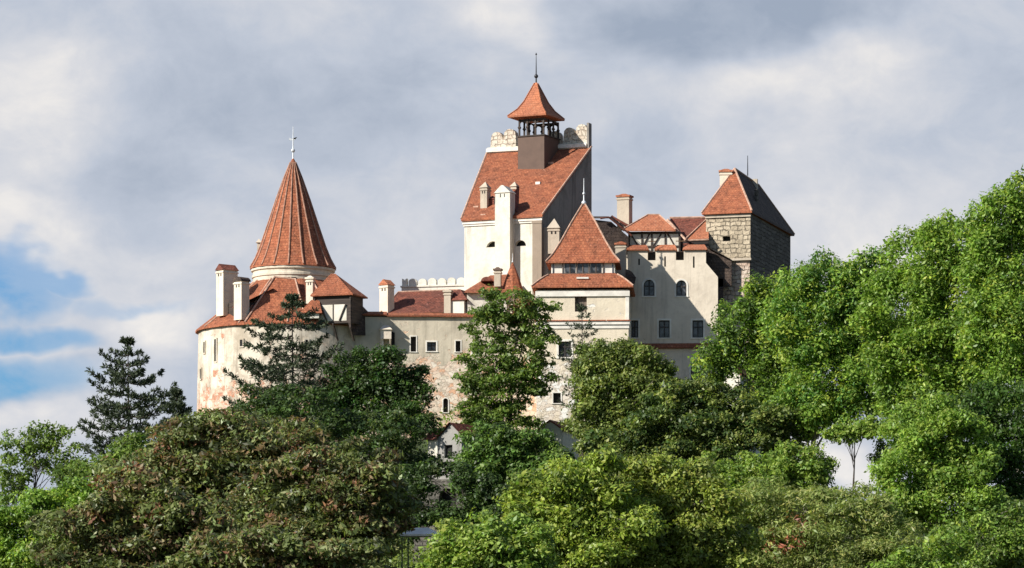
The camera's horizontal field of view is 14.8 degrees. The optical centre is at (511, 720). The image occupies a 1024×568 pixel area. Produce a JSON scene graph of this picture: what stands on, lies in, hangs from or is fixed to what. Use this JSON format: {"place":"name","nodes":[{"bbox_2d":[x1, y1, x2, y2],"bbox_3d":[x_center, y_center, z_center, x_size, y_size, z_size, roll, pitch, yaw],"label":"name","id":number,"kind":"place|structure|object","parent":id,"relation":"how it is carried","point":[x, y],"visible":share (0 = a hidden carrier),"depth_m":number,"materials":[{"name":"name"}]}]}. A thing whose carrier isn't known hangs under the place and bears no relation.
{"place":"outdoors","nodes":[
{"label":"outdoors","id":0,"kind":"place"},
{"bbox_2d":[0,0,1023,536],"label":"sky","id":1,"kind":"structure","parent":0,"point":[146,146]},
{"bbox_2d":[363,430,981,567],"bbox_3d":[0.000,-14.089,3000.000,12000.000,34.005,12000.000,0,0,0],"label":"ground","id":2,"kind":"structure","parent":0,"point":[424,448],"depth_m":393.31,"materials":[{"name":"green plant"}]},
{"bbox_2d":[0,419,89,512],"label":"airy tree","id":3,"kind":"object","parent":2,"relation":"on","point":[31,447],"visible":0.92,"depth_m":374.71,"materials":[{"name":"green plant"}]},
{"bbox_2d":[0,474,111,567],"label":"bright bush tree","id":4,"kind":"object","parent":2,"relation":"on","point":[14,541],"visible":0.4,"depth_m":278.89,"materials":[{"name":"green plant"}]},
{"bbox_2d":[29,430,153,516],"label":"slope tree","id":5,"kind":"object","parent":2,"relation":"on","point":[132,442],"visible":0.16,"depth_m":324.20,"materials":[{"name":"green plant"}]},
{"bbox_2d":[75,335,178,456],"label":"pine tree","id":6,"kind":"object","parent":2,"relation":"on","point":[118,411],"visible":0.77,"depth_m":369.12,"materials":[{"name":"green plant"}]},
{"bbox_2d":[24,459,246,567],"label":"chestnut tree","id":7,"kind":"object","parent":2,"relation":"on","point":[130,523],"visible":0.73,"depth_m":269.76,"materials":[{"name":"green plant"}]},
{"bbox_2d":[156,386,192,435],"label":"young conifer","id":8,"kind":"object","parent":2,"relation":"on","point":[175,404],"visible":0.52,"depth_m":361.57,"materials":[{"name":"green plant"}]},
{"bbox_2d":[86,407,346,553],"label":"chestnut tree","id":9,"kind":"object","parent":2,"relation":"on","point":[192,454],"visible":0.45,"depth_m":296.85,"materials":[{"name":"green plant"}]},
{"bbox_2d":[141,522,398,567],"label":"chestnut tree","id":10,"kind":"object","parent":2,"relation":"on","point":[269,547],"visible":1,"depth_m":257.50,"materials":[{"name":"green plant"}]},
{"bbox_2d":[195,134,370,502],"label":"round tower","id":11,"kind":"structure","parent":2,"relation":"on","point":[292,256],"depth_m":397.92,"materials":[{"name":"paint"}]},
{"bbox_2d":[199,367,201,379],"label":"window","id":12,"kind":"structure","parent":11,"relation":"in","point":[200,369],"depth_m":400.76,"materials":[{"name":"paint"}]},
{"bbox_2d":[203,340,205,353],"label":"window","id":13,"kind":"structure","parent":11,"relation":"in","point":[204,342],"depth_m":399.69,"materials":[{"name":"paint"}]},
{"bbox_2d":[213,338,217,362],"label":"window","id":14,"kind":"structure","parent":11,"relation":"in","point":[215,340],"depth_m":397.74,"materials":[{"name":"paint"}]},
{"bbox_2d":[239,338,243,347],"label":"window","id":15,"kind":"structure","parent":11,"relation":"in","point":[241,340],"depth_m":395.42,"materials":[{"name":"paint"}]},
{"bbox_2d":[222,292,356,421],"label":"spruce tree","id":16,"kind":"object","parent":2,"relation":"on","point":[279,372],"visible":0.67,"depth_m":371.07,"materials":[{"name":"green plant"}]},
{"bbox_2d":[212,435,429,566],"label":"chestnut tree","id":17,"kind":"object","parent":2,"relation":"on","point":[323,501],"visible":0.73,"depth_m":285.97,"materials":[{"name":"green plant"}]},
{"bbox_2d":[227,379,458,486],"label":"thin tree","id":18,"kind":"object","parent":2,"relation":"on","point":[283,401],"visible":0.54,"depth_m":354.04,"materials":[{"name":"green plant"}]},
{"bbox_2d":[304,343,442,448],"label":"shaded tree","id":19,"kind":"object","parent":2,"relation":"on","point":[396,387],"visible":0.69,"depth_m":368.70,"materials":[{"name":"green plant"}]},
{"bbox_2d":[399,528,440,567],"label":"canopy","id":20,"kind":"object","parent":2,"relation":"on","point":[420,532],"visible":0.53,"depth_m":304.21,"materials":[{"name":"metal"}]},
{"bbox_2d":[378,279,467,312],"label":"range","id":21,"kind":"structure","parent":2,"relation":"on","point":[439,301],"depth_m":401.58,"materials":[{"name":"red tile"}]},
{"bbox_2d":[400,277,463,290],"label":"terrace parapet","id":22,"kind":"structure","parent":2,"relation":"on","point":[422,284],"depth_m":409.69,"materials":[{"name":"white paint"}]},
{"bbox_2d":[354,312,535,439],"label":"curtain wall","id":23,"kind":"structure","parent":2,"relation":"on","point":[436,342],"depth_m":397.16,"materials":[{"name":"grey paint"}]},
{"bbox_2d":[391,332,394,346],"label":"window","id":24,"kind":"structure","parent":23,"relation":"in","point":[392,333],"depth_m":396.96,"materials":[{"name":"black glass"}]},
{"bbox_2d":[410,335,416,351],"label":"window","id":25,"kind":"structure","parent":23,"relation":"in","point":[413,338],"depth_m":397.35,"materials":[{"name":"black glass"}]},
{"bbox_2d":[425,341,437,351],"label":"window","id":26,"kind":"structure","parent":23,"relation":"in","point":[431,346],"depth_m":397.35,"materials":[{"name":"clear glass"}]},
{"bbox_2d":[442,397,448,412],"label":"window","id":27,"kind":"structure","parent":23,"relation":"in","point":[445,403],"depth_m":397.55,"materials":[{"name":"black glass"}]},
{"bbox_2d":[455,340,461,351],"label":"window","id":28,"kind":"structure","parent":23,"relation":"in","point":[457,342],"depth_m":397.55,"materials":[{"name":"black glass"}]},
{"bbox_2d":[413,479,489,562],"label":"retaining wall","id":29,"kind":"structure","parent":2,"relation":"on","point":[446,497],"depth_m":349.65,"materials":[{"name":"stone"}]},
{"bbox_2d":[442,489,455,505],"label":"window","id":30,"kind":"structure","parent":29,"relation":"in","point":[445,496],"depth_m":349.98,"materials":[{"name":"black glass"}]},
{"bbox_2d":[423,422,484,478],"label":"outbuilding","id":31,"kind":"structure","parent":2,"relation":"on","point":[442,443],"depth_m":368.11,"materials":[{"name":"white paint"}]},
{"bbox_2d":[446,445,451,457],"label":"window","id":32,"kind":"structure","parent":31,"relation":"in","point":[448,447],"depth_m":368.21,"materials":[{"name":"black glass"}]},
{"bbox_2d":[380,457,540,562],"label":"dark tree","id":33,"kind":"object","parent":2,"relation":"on","point":[482,493],"visible":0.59,"depth_m":333.29,"materials":[{"name":"green plant"}]},
{"bbox_2d":[464,267,506,311],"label":"gate annex","id":34,"kind":"object","parent":2,"relation":"on","point":[496,279],"visible":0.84,"depth_m":400.08,"materials":[{"name":"white paint"}]},
{"bbox_2d":[414,502,559,567],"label":"foreground tree","id":35,"kind":"object","parent":2,"relation":"on","point":[496,543],"visible":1,"depth_m":266.94,"materials":[{"name":"green plant"}]},
{"bbox_2d":[450,284,562,439],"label":"ash tree","id":36,"kind":"object","parent":2,"relation":"on","point":[490,381],"visible":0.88,"depth_m":375.14,"materials":[{"name":"green plant"}]},
{"bbox_2d":[503,253,522,312],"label":"stair turret","id":37,"kind":"object","parent":2,"relation":"on","point":[512,279],"visible":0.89,"depth_m":400.39,"materials":[{"name":"tile"}]},
{"bbox_2d":[442,418,587,507],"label":"green slope tree","id":38,"kind":"object","parent":2,"relation":"on","point":[506,454],"visible":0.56,"depth_m":339.18,"materials":[{"name":"green plant"}]},
{"bbox_2d":[460,53,591,299],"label":"castle keep","id":39,"kind":"structure","parent":2,"relation":"on","point":[526,189],"depth_m":410.30,"materials":[{"name":"white paint"}]},
{"bbox_2d":[517,241,525,245],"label":"window","id":40,"kind":"structure","parent":39,"relation":"in","point":[521,243],"depth_m":405.98,"materials":[{"name":"black glass"}]},
{"bbox_2d":[112,404,981,567],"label":"undergrowth","id":41,"kind":"object","parent":2,"relation":"on","point":[396,559],"visible":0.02,"depth_m":347.92,"materials":[{"name":"green plant"}]},
{"bbox_2d":[537,420,578,460],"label":"white house","id":42,"kind":"structure","parent":2,"relation":"on","point":[563,437],"depth_m":379.73,"materials":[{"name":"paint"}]},
{"bbox_2d":[557,303,598,457],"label":"narrow spruce","id":43,"kind":"object","parent":2,"relation":"on","point":[577,325],"visible":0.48,"depth_m":373.90,"materials":[{"name":"green plant"}]},
{"bbox_2d":[492,444,672,567],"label":"foreground tree","id":44,"kind":"object","parent":2,"relation":"on","point":[573,497],"visible":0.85,"depth_m":278.01,"materials":[{"name":"green plant"}]},
{"bbox_2d":[531,185,635,450],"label":"gate tower","id":45,"kind":"structure","parent":2,"relation":"on","point":[582,260],"depth_m":393.91,"materials":[{"name":"paint"}]},
{"bbox_2d":[547,219,560,254],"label":"gabled chimney","id":46,"kind":"object","parent":45,"relation":"on","point":[554,232],"visible":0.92,"depth_m":401.52,"materials":[{"name":"paint"}]},
{"bbox_2d":[552,392,561,403],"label":"window","id":47,"kind":"structure","parent":45,"relation":"in","point":[555,395],"depth_m":394.16,"materials":[{"name":"black glass"}]},
{"bbox_2d":[556,339,572,358],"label":"window","id":48,"kind":"structure","parent":45,"relation":"in","point":[560,347],"depth_m":394.07,"materials":[{"name":"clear glass"}]},
{"bbox_2d":[575,296,586,311],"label":"window","id":49,"kind":"structure","parent":45,"relation":"in","point":[578,299],"depth_m":394.07,"materials":[{"name":"black glass"}]},
{"bbox_2d":[557,333,687,475],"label":"lime tree","id":50,"kind":"object","parent":2,"relation":"on","point":[615,377],"visible":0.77,"depth_m":364.56,"materials":[{"name":"green plant"}]},
{"bbox_2d":[593,194,730,419],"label":"palace wing","id":51,"kind":"structure","parent":2,"relation":"on","point":[675,272],"depth_m":402.99,"materials":[{"name":"beige paint"}]},
{"bbox_2d":[630,319,639,338],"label":"window","id":52,"kind":"structure","parent":51,"relation":"in","point":[634,325],"depth_m":403.41,"materials":[{"name":"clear glass"}]},
{"bbox_2d":[642,278,655,296],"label":"window","id":53,"kind":"structure","parent":51,"relation":"in","point":[649,287],"depth_m":403.31,"materials":[{"name":"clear glass"}]},
{"bbox_2d":[657,319,671,338],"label":"window","id":54,"kind":"structure","parent":51,"relation":"in","point":[663,327],"depth_m":403.22,"materials":[{"name":"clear glass"}]},
{"bbox_2d":[674,279,687,296],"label":"window","id":55,"kind":"structure","parent":51,"relation":"in","point":[680,288],"depth_m":403.12,"materials":[{"name":"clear glass"}]},
{"bbox_2d":[689,365,701,380],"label":"window","id":56,"kind":"structure","parent":51,"relation":"in","point":[691,372],"depth_m":403.02,"materials":[{"name":"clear glass"}]},
{"bbox_2d":[690,319,704,338],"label":"window","id":57,"kind":"structure","parent":51,"relation":"in","point":[697,327],"depth_m":403.02,"materials":[{"name":"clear glass"}]},
{"bbox_2d":[589,450,765,567],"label":"foreground tree","id":58,"kind":"object","parent":2,"relation":"on","point":[697,504],"visible":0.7,"depth_m":282.25,"materials":[{"name":"green plant"}]},
{"bbox_2d":[569,376,827,475],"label":"shadowed oak","id":59,"kind":"object","parent":2,"relation":"on","point":[726,419],"visible":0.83,"depth_m":358.19,"materials":[{"name":"green plant"}]},
{"bbox_2d":[724,365,760,514],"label":"white cottage","id":60,"kind":"structure","parent":2,"relation":"on","point":[729,382],"depth_m":387.72,"materials":[{"name":"paint"}]},
{"bbox_2d":[701,156,794,444],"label":"stone tower","id":61,"kind":"structure","parent":2,"relation":"on","point":[748,228],"depth_m":405.99,"materials":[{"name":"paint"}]},
{"bbox_2d":[687,268,815,506],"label":"bright tree","id":62,"kind":"object","parent":2,"relation":"on","point":[727,353],"visible":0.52,"depth_m":364.82,"materials":[{"name":"green plant"}]},
{"bbox_2d":[669,437,839,557],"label":"slope tree","id":63,"kind":"object","parent":2,"relation":"on","point":[811,467],"visible":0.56,"depth_m":326.88,"materials":[{"name":"green plant"}]},
{"bbox_2d":[719,475,927,567],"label":"willow tree","id":64,"kind":"object","parent":2,"relation":"on","point":[817,525],"visible":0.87,"depth_m":294.50,"materials":[{"name":"green plant"}]},
{"bbox_2d":[753,244,904,512],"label":"bright tree","id":65,"kind":"object","parent":2,"relation":"on","point":[821,399],"visible":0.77,"depth_m":358.36,"materials":[{"name":"green plant"}]},
{"bbox_2d":[816,414,879,536],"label":"flat top tree","id":66,"kind":"object","parent":2,"relation":"on","point":[839,433],"visible":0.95,"depth_m":351.24,"materials":[{"name":"green plant"}]},
{"bbox_2d":[865,416,896,485],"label":"twiggy tree","id":67,"kind":"object","parent":2,"relation":"on","point":[876,456],"visible":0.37,"depth_m":353.69,"materials":[{"name":"green plant"}]},
{"bbox_2d":[845,207,1014,533],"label":"bright tree","id":68,"kind":"object","parent":2,"relation":"on","point":[919,337],"visible":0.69,"depth_m":346.24,"materials":[{"name":"green plant"}]},
{"bbox_2d":[863,389,1015,546],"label":"round tree","id":69,"kind":"object","parent":2,"relation":"on","point":[955,471],"visible":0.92,"depth_m":308.53,"materials":[{"name":"green plant"}]},
{"bbox_2d":[865,494,1023,567],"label":"corner tree","id":70,"kind":"object","parent":2,"relation":"on","point":[1000,540],"visible":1,"depth_m":280.69,"materials":[{"name":"green plant"}]},
{"bbox_2d":[942,377,1023,545],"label":"edge tree","id":71,"kind":"object","parent":2,"relation":"on","point":[986,399],"visible":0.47,"depth_m":314.84,"materials":[{"name":"green plant"}]},
{"bbox_2d":[950,164,1023,483],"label":"bright tree","id":72,"kind":"object","parent":2,"relation":"on","point":[995,257],"visible":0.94,"depth_m":336.70,"materials":[{"name":"green plant"}]}
]}

